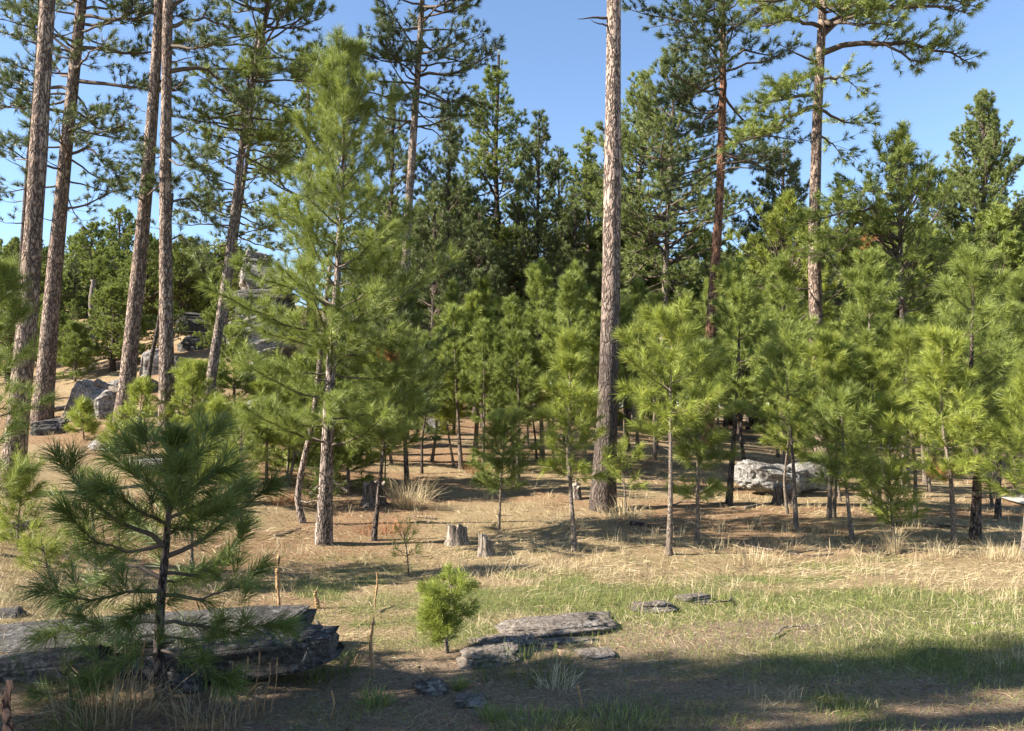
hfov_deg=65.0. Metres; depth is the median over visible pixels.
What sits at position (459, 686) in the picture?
grass tuft
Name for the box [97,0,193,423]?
pine tree
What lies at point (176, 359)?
boulder
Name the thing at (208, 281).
pine tree
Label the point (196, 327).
boulder
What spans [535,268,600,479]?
young pine
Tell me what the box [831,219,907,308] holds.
pine tree
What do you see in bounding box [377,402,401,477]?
young pine
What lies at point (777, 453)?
young pine
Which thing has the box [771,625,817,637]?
fallen branch
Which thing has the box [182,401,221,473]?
young pine
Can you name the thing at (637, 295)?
young pine
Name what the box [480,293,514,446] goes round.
young pine
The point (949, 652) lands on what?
fallen branch
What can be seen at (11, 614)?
boulder
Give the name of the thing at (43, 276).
pine tree
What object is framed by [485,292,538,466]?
young pine
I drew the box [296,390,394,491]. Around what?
young pine
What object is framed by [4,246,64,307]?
pine tree
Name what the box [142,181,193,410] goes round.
pine tree
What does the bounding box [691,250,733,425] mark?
pine tree
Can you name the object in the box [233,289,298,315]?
boulder
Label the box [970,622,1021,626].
fallen branch
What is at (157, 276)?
pine tree
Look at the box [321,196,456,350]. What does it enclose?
pine tree
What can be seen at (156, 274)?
pine tree
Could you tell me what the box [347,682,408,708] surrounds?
grass tuft
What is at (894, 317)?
pine tree
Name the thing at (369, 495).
tree stump
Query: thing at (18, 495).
young pine
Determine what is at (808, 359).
young pine
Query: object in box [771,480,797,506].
tree stump
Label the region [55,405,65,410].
fallen log
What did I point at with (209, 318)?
pine tree
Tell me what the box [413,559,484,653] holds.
young pine
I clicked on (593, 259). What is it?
pine tree
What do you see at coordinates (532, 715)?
grass tuft
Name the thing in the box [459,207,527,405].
pine tree
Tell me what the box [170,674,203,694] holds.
stone
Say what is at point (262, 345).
boulder
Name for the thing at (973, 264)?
young pine
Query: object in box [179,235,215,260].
pine tree
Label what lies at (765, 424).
pine tree
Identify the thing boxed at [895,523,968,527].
fallen log
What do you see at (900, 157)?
pine tree
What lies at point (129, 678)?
dead stalk
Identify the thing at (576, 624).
rock ledge
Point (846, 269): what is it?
pine tree
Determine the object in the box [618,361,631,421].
young pine
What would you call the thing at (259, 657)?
dead stalk
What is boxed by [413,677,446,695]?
rock ledge
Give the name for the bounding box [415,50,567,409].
pine tree
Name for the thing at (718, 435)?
young pine
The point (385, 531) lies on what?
grass tuft
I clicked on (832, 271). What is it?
pine tree
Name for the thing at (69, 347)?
young pine
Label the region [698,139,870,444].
pine tree
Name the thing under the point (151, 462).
boulder
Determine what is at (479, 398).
young pine
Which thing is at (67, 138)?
pine tree
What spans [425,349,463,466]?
young pine
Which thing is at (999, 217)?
pine tree
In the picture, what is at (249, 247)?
pine tree
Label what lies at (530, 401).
young pine
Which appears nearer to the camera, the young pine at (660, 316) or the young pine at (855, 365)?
the young pine at (660, 316)
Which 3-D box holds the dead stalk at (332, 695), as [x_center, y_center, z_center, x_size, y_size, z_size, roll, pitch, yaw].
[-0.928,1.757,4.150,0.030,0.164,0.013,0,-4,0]
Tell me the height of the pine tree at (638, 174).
15.288 m
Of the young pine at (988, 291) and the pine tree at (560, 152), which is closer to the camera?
the young pine at (988, 291)
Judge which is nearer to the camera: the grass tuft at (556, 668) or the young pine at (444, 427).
the grass tuft at (556, 668)
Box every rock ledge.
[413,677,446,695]
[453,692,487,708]
[456,641,523,670]
[468,632,534,646]
[494,611,618,637]
[531,636,599,645]
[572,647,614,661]
[629,600,678,612]
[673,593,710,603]
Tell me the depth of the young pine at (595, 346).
15.98 m
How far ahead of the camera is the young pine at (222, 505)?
4.36 m
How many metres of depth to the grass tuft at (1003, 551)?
8.71 m
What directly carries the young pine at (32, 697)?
on the ground at (470, 507)
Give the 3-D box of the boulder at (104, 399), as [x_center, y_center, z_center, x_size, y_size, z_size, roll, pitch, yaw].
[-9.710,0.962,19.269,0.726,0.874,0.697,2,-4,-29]
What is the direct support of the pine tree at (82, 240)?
on the ground at (470, 507)
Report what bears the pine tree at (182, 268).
on the ground at (470, 507)
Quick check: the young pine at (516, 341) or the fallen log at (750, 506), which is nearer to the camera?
the fallen log at (750, 506)
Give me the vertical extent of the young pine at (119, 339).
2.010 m
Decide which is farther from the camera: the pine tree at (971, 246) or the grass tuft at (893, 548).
the pine tree at (971, 246)
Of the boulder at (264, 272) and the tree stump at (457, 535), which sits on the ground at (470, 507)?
the tree stump at (457, 535)
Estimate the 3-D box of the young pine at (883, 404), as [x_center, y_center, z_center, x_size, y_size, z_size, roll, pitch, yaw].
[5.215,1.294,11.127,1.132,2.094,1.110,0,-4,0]
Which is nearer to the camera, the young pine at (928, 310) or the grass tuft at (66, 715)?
the grass tuft at (66, 715)
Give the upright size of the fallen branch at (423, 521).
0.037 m
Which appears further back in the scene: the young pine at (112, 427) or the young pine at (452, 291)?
the young pine at (452, 291)
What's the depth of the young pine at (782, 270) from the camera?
16.47 m
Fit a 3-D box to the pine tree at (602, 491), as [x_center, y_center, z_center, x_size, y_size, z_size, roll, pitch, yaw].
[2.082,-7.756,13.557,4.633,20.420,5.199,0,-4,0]
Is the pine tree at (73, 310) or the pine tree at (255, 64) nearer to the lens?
the pine tree at (255, 64)
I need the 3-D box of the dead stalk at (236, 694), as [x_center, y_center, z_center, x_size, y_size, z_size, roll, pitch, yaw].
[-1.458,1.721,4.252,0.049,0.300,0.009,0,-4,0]
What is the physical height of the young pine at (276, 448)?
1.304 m
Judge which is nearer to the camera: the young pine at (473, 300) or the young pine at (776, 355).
the young pine at (776, 355)
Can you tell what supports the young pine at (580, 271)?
on the ground at (470, 507)
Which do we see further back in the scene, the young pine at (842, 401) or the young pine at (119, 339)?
the young pine at (119, 339)
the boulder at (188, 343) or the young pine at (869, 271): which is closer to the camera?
the young pine at (869, 271)
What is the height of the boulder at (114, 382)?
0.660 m
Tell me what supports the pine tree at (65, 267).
on the ground at (470, 507)
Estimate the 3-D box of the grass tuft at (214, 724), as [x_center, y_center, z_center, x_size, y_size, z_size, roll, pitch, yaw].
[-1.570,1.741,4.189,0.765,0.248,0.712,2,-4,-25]
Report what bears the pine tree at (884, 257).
on the ground at (470, 507)
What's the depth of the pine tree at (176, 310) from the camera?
44.20 m
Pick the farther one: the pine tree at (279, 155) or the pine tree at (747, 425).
the pine tree at (747, 425)
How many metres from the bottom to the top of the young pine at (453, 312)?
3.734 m
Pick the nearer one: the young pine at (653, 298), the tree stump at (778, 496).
the tree stump at (778, 496)
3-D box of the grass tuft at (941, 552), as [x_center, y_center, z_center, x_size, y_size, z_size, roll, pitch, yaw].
[4.703,1.980,8.843,0.883,0.283,0.895,0,-4,0]
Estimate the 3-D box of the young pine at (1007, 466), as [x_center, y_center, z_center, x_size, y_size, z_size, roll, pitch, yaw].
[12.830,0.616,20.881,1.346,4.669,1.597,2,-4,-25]
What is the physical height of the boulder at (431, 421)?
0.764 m
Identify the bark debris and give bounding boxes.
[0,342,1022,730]
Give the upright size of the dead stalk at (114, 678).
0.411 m
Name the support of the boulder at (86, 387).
on the ground at (470, 507)
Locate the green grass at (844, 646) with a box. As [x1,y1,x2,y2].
[0,476,1023,730]
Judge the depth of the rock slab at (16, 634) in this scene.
5.31 m
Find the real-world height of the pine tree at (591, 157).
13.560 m
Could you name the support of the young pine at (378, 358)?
on the ground at (470, 507)
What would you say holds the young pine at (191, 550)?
on the ground at (470, 507)
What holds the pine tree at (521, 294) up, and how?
on the ground at (470, 507)
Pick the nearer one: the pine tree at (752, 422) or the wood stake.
the wood stake
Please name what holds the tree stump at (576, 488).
on the ground at (470, 507)
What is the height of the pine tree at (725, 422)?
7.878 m
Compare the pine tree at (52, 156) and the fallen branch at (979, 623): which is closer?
the fallen branch at (979, 623)
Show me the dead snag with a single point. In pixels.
(91, 292)
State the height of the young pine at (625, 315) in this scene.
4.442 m
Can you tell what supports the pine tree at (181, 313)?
on the ground at (470, 507)
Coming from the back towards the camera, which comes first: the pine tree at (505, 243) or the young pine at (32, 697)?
the pine tree at (505, 243)
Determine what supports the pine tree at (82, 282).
on the ground at (470, 507)
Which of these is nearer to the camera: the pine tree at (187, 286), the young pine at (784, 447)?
the young pine at (784, 447)
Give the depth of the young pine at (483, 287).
26.36 m
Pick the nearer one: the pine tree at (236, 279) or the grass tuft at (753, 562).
the grass tuft at (753, 562)
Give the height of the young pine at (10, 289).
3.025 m
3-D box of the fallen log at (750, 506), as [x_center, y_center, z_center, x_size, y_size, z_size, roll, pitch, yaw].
[4.032,2.264,13.030,0.994,0.061,0.063,3,-5,-44]
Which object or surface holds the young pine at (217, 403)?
on the ground at (470, 507)
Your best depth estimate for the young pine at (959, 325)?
20.91 m
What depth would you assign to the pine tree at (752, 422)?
76.29 m
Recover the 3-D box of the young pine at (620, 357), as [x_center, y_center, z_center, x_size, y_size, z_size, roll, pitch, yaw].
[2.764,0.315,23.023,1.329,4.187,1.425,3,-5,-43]
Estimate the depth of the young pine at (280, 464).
14.00 m
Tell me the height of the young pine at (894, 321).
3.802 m
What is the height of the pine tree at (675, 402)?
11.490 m
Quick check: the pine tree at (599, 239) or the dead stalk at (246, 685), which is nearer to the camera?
the dead stalk at (246, 685)
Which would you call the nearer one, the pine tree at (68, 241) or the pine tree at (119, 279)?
the pine tree at (119, 279)
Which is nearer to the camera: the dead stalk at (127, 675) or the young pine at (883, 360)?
the dead stalk at (127, 675)
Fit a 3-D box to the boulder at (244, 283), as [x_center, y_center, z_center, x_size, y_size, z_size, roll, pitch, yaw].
[-10.289,-3.628,32.264,1.257,1.916,1.804,1,-4,-13]
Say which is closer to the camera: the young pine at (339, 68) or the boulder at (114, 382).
the young pine at (339, 68)
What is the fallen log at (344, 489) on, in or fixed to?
on the ground at (470, 507)
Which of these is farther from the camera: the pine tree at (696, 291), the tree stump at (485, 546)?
the pine tree at (696, 291)
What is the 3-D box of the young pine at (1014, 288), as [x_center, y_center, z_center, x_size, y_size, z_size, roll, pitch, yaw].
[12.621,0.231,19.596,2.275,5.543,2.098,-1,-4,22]
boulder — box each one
[0,606,26,617]
[29,418,68,435]
[62,379,100,420]
[88,435,120,450]
[90,388,116,419]
[107,377,158,392]
[138,348,158,376]
[138,458,163,469]
[174,312,212,335]
[174,356,187,368]
[177,335,210,351]
[225,306,297,358]
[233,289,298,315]
[239,249,272,288]
[242,359,284,394]
[256,267,294,290]
[421,416,445,433]
[734,459,808,495]
[788,462,827,491]
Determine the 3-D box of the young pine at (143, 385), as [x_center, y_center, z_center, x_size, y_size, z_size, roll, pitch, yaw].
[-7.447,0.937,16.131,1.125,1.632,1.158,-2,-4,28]
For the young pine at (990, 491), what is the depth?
14.20 m
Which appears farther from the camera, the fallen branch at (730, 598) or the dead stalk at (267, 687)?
the fallen branch at (730, 598)
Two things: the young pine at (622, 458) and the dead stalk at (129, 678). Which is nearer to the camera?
the dead stalk at (129, 678)
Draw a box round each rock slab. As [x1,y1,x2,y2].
[0,605,316,655]
[0,645,114,685]
[107,655,184,683]
[165,624,344,685]
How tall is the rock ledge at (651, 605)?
0.134 m
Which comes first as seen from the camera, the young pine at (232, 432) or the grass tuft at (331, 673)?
the grass tuft at (331, 673)
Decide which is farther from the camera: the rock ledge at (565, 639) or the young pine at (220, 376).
the young pine at (220, 376)
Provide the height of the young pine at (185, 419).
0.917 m
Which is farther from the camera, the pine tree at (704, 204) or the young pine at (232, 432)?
the pine tree at (704, 204)
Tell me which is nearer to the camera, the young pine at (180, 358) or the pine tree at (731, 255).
the young pine at (180, 358)
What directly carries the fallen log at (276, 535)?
on the ground at (470, 507)
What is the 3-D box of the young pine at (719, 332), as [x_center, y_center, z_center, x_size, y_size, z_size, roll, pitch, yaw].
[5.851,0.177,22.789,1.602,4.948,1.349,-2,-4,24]
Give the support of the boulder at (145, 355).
on the ground at (470, 507)
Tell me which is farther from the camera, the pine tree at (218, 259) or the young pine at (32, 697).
the pine tree at (218, 259)
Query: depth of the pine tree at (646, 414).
60.26 m
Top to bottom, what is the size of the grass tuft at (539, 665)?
0.187 m
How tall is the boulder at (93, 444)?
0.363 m
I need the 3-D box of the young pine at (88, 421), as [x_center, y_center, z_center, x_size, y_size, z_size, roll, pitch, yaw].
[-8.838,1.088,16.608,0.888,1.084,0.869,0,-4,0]
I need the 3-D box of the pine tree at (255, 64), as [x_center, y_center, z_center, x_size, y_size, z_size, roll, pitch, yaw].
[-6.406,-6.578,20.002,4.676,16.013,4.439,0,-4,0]
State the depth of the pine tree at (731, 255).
44.90 m
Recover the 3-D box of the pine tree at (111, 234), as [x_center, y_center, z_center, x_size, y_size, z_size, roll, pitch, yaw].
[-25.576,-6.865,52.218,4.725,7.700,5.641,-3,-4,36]
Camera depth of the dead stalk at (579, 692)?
4.20 m
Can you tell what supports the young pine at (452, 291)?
on the ground at (470, 507)
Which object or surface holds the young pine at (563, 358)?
on the ground at (470, 507)
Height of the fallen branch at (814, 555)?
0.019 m
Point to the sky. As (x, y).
(556, 57)
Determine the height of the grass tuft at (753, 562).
0.294 m
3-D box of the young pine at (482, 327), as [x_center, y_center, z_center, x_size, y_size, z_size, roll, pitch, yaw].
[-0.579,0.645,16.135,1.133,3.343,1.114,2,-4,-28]
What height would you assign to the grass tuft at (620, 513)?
0.386 m
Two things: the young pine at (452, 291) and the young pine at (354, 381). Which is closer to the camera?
the young pine at (354, 381)
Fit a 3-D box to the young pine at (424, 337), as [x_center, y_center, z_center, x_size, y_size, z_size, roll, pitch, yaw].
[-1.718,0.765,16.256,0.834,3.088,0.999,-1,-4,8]
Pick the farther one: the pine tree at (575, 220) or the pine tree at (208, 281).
the pine tree at (208, 281)
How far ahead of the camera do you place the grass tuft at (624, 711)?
4.11 m
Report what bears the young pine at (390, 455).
on the ground at (470, 507)
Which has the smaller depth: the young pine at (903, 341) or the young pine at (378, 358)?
the young pine at (378, 358)
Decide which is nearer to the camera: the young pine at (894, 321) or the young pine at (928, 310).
the young pine at (894, 321)
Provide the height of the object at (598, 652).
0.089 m
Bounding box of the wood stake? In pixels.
[1,679,14,730]
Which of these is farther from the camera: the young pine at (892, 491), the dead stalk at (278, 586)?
the young pine at (892, 491)
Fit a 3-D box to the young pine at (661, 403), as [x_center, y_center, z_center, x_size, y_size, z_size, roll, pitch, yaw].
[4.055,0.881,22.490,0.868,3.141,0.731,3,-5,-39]
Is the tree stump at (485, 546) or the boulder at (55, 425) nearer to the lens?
the tree stump at (485, 546)
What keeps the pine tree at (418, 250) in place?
on the ground at (470, 507)
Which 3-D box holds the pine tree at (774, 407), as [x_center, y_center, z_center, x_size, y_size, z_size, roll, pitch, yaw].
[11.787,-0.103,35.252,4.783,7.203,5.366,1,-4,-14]
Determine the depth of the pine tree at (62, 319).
26.33 m
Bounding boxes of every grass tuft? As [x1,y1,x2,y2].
[13,646,201,730]
[14,690,112,730]
[134,666,277,730]
[263,487,294,505]
[272,641,368,685]
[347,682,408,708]
[348,518,414,535]
[376,472,454,509]
[446,668,475,690]
[460,461,488,473]
[467,638,594,689]
[471,696,513,722]
[486,697,595,730]
[528,651,586,692]
[566,693,671,730]
[596,494,653,519]
[720,540,789,569]
[873,526,905,554]
[904,531,976,560]
[957,537,1023,563]
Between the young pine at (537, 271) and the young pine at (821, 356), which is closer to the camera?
the young pine at (821, 356)
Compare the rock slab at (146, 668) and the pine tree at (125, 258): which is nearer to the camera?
the rock slab at (146, 668)
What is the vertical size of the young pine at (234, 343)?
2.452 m
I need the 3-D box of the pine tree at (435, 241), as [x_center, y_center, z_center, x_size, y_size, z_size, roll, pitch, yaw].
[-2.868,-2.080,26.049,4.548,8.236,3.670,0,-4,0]
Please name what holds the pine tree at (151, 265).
on the ground at (470, 507)
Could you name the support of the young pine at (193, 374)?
on the ground at (470, 507)
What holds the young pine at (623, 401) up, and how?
on the ground at (470, 507)
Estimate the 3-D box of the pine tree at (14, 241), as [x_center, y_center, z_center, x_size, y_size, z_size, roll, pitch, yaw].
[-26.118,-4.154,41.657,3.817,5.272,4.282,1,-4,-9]
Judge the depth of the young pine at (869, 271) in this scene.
13.11 m
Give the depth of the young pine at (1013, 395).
12.70 m
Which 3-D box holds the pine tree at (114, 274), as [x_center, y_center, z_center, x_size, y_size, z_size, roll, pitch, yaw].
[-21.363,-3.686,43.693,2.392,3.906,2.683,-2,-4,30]
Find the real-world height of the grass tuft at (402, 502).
0.682 m
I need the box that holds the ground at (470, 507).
[0,305,1023,730]
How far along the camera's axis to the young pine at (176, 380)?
19.08 m
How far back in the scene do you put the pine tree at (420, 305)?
32.57 m
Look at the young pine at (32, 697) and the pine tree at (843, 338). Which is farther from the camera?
the pine tree at (843, 338)
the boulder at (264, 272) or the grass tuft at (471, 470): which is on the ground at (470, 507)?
the grass tuft at (471, 470)
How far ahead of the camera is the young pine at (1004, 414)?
17.61 m
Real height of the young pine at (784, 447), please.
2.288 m
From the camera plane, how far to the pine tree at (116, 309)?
26.16 m
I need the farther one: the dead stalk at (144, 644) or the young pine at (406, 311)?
the young pine at (406, 311)
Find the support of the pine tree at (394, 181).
on the ground at (470, 507)
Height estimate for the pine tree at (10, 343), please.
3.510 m
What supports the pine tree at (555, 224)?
on the ground at (470, 507)
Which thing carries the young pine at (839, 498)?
on the ground at (470, 507)
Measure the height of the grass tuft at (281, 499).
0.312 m
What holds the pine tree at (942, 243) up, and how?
on the ground at (470, 507)
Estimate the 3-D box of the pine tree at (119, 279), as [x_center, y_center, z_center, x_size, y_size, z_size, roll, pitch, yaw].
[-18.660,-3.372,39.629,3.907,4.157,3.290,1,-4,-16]
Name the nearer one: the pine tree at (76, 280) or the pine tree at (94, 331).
the pine tree at (94, 331)
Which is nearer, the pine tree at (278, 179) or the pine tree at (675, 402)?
the pine tree at (278, 179)
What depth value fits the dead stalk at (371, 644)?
4.85 m
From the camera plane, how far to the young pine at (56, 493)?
7.28 m
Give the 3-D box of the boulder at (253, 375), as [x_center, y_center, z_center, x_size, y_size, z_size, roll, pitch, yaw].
[-6.809,0.309,22.020,1.184,1.026,0.874,0,-4,0]
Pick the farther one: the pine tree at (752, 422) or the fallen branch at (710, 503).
the pine tree at (752, 422)
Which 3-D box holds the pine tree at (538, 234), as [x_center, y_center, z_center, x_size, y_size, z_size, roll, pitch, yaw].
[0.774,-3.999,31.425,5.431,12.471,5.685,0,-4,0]
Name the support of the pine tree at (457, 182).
on the ground at (470, 507)
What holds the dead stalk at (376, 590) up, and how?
on the ground at (470, 507)
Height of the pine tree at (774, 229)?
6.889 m
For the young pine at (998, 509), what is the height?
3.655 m
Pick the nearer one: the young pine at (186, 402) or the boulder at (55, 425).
the boulder at (55, 425)
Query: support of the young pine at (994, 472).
on the ground at (470, 507)
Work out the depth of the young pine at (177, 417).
15.71 m
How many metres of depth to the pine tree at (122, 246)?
47.81 m
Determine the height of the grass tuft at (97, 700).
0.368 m
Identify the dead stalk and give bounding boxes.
[111,633,116,705]
[124,643,127,700]
[128,651,130,706]
[141,631,147,707]
[232,663,239,717]
[246,658,249,716]
[254,651,260,716]
[263,662,270,715]
[269,656,277,714]
[275,555,280,604]
[313,591,320,608]
[330,690,334,719]
[369,616,374,677]
[374,572,378,609]
[576,685,582,714]
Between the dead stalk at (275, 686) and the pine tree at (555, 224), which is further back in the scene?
the pine tree at (555, 224)
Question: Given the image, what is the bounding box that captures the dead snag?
[88,280,95,330]
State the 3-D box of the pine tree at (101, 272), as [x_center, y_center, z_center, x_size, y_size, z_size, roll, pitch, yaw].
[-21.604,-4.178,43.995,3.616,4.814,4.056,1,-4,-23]
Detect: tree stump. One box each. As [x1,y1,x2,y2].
[360,480,388,508]
[444,524,470,545]
[477,532,494,556]
[572,480,581,499]
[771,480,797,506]
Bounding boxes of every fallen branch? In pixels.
[405,521,443,523]
[688,501,724,503]
[701,596,731,602]
[742,541,772,550]
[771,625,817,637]
[791,553,833,555]
[923,644,971,656]
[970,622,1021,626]
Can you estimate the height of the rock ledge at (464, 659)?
0.248 m
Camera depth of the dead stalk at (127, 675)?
4.30 m
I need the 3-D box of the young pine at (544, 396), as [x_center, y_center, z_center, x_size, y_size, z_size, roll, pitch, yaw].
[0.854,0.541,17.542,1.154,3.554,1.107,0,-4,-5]
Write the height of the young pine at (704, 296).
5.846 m
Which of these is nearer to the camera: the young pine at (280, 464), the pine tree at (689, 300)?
the young pine at (280, 464)
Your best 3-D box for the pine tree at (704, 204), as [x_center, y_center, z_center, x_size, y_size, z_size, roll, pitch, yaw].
[5.623,-4.464,28.172,6.636,14.193,6.663,-1,-4,20]
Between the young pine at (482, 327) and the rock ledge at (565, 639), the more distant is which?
the young pine at (482, 327)
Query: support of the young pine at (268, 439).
on the ground at (470, 507)
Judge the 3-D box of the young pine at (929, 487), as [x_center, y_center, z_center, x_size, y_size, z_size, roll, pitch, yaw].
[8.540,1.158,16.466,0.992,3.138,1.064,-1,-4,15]
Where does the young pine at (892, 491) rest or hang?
on the ground at (470, 507)
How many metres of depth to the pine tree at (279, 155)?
23.23 m
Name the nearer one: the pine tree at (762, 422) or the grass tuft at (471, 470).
the grass tuft at (471, 470)
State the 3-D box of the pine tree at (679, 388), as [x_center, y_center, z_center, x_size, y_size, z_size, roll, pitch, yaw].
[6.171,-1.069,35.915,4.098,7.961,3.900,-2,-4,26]
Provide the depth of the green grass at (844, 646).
5.67 m
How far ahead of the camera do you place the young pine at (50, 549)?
7.08 m
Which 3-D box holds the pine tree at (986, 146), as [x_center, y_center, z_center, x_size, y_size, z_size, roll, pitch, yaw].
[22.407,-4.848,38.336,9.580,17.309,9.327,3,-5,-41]
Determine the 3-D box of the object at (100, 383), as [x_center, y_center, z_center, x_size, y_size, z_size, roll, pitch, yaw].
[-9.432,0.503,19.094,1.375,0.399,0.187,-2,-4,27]
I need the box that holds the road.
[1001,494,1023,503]
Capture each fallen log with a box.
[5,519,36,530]
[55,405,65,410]
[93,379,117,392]
[274,527,300,536]
[309,480,349,496]
[630,520,661,526]
[744,502,771,508]
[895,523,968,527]
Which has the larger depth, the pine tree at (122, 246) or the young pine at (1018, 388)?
the pine tree at (122, 246)
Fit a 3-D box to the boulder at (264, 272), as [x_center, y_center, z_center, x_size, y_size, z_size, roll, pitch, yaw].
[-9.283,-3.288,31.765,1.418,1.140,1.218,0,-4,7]
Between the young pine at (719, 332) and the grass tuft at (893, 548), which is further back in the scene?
the young pine at (719, 332)
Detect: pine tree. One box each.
[0,0,63,327]
[0,0,81,496]
[0,0,200,423]
[0,236,45,275]
[0,297,58,381]
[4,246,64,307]
[14,293,63,352]
[35,313,76,364]
[40,254,79,315]
[56,283,158,371]
[60,298,92,355]
[61,221,121,302]
[61,252,89,316]
[61,253,88,320]
[61,266,84,311]
[64,232,94,265]
[66,204,156,286]
[79,246,130,310]
[87,295,149,351]
[96,258,157,330]
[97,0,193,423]
[98,265,126,318]
[100,253,132,286]
[111,239,128,271]
[118,232,186,336]
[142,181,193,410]
[143,255,184,314]
[145,0,263,435]
[146,295,189,341]
[148,258,219,313]
[149,237,216,312]
[149,244,178,322]
[172,0,336,403]
[172,13,311,362]
[175,260,209,312]
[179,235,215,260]
[187,243,219,312]
[191,239,245,313]
[192,290,237,347]
[212,251,241,291]
[244,41,366,332]
[244,245,257,251]
[320,76,445,328]
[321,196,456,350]
[329,237,441,357]
[346,0,506,437]
[347,202,467,352]
[356,177,478,400]
[389,99,517,405]
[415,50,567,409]
[419,172,480,406]
[422,202,511,421]
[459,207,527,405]
[484,178,549,407]
[491,109,601,420]
[508,266,530,408]
[518,145,591,413]
[522,195,576,412]
[523,126,648,419]
[523,181,601,424]
[555,68,710,427]
[567,40,770,437]
[580,0,620,512]
[581,216,704,424]
[582,228,643,308]
[621,0,823,449]
[622,266,687,403]
[624,384,679,416]
[640,238,693,418]
[650,223,753,432]
[667,266,680,421]
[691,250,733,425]
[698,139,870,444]
[699,241,757,432]
[699,278,769,436]
[710,189,865,464]
[716,0,991,479]
[721,397,750,429]
[735,234,762,425]
[739,372,774,440]
[741,305,824,439]
[758,278,766,427]
[783,118,986,491]
[793,285,890,434]
[821,245,838,291]
[822,174,857,317]
[827,225,878,432]
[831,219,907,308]
[837,221,1008,444]
[837,241,939,443]
[847,212,974,435]
[873,247,996,438]
[889,301,917,444]
[890,86,1023,441]
[925,200,1023,386]
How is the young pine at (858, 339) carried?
on the ground at (470, 507)
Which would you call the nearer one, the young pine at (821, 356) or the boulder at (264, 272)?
the young pine at (821, 356)
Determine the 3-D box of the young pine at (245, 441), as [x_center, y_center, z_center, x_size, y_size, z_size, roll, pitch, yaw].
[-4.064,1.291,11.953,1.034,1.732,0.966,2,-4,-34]
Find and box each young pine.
[0,248,64,492]
[0,443,56,550]
[0,645,131,713]
[8,406,310,712]
[9,515,84,574]
[31,461,141,577]
[56,319,105,380]
[61,394,102,438]
[93,414,137,454]
[110,372,168,444]
[114,315,142,348]
[139,442,246,564]
[152,356,227,426]
[164,413,183,445]
[175,357,202,399]
[175,372,185,401]
[178,358,206,405]
[179,415,195,429]
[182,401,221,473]
[191,19,465,545]
[195,403,253,477]
[199,391,242,486]
[204,323,274,407]
[212,397,274,501]
[215,371,227,396]
[243,411,287,459]
[245,376,289,482]
[258,346,338,485]
[261,392,319,477]
[266,248,351,523]
[271,336,383,470]
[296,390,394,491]
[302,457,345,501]
[336,329,437,540]
[339,270,458,493]
[342,362,361,395]
[343,347,418,464]
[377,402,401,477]
[387,515,425,575]
[406,334,471,460]
[411,331,449,473]
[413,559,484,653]
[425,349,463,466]
[429,302,480,468]
[431,277,466,433]
[449,289,504,459]
[451,311,487,453]
[455,316,512,467]
[456,275,504,427]
[459,405,545,529]
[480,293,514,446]
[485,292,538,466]
[489,328,549,478]
[509,255,572,461]
[512,356,545,461]
[514,335,538,441]
[529,311,562,461]
[529,324,612,551]
[534,299,555,439]
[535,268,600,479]
[543,257,600,463]
[571,308,623,430]
[597,432,654,514]
[600,310,629,386]
[608,289,738,555]
[618,294,651,452]
[618,341,632,437]
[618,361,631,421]
[619,275,656,444]
[624,288,679,460]
[646,354,668,448]
[657,335,743,544]
[676,277,730,365]
[689,254,783,505]
[689,291,736,449]
[714,318,768,460]
[727,315,838,528]
[740,252,827,464]
[756,375,815,513]
[762,331,792,457]
[784,324,876,518]
[795,332,877,517]
[801,298,840,399]
[802,376,888,540]
[814,369,860,501]
[820,343,921,519]
[825,244,926,509]
[840,327,907,471]
[848,451,933,534]
[853,388,935,524]
[862,318,951,514]
[870,310,914,492]
[874,321,1016,544]
[906,290,946,483]
[907,355,952,492]
[910,238,1023,541]
[940,289,976,454]
[943,300,1023,518]
[947,317,979,458]
[957,364,1015,506]
[960,291,1019,496]
[968,283,1009,456]
[969,356,1023,553]
[979,305,1023,489]
[984,263,1023,456]
[985,302,1018,472]
[993,319,1023,464]
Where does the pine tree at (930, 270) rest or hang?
on the ground at (470, 507)
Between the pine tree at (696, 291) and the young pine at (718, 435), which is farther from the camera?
the pine tree at (696, 291)
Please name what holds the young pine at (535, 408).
on the ground at (470, 507)
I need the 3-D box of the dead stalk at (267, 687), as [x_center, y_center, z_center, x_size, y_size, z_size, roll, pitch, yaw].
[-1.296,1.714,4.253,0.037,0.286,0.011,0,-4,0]
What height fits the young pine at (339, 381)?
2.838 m
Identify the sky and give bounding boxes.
[0,0,1023,404]
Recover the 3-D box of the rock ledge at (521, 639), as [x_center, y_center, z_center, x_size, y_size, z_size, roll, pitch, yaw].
[-0.061,1.958,5.636,0.488,0.122,0.359,1,-4,-16]
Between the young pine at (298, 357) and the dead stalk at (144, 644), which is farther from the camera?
the young pine at (298, 357)
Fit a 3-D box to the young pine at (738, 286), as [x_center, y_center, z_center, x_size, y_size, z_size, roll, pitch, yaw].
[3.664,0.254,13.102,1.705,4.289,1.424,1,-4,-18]

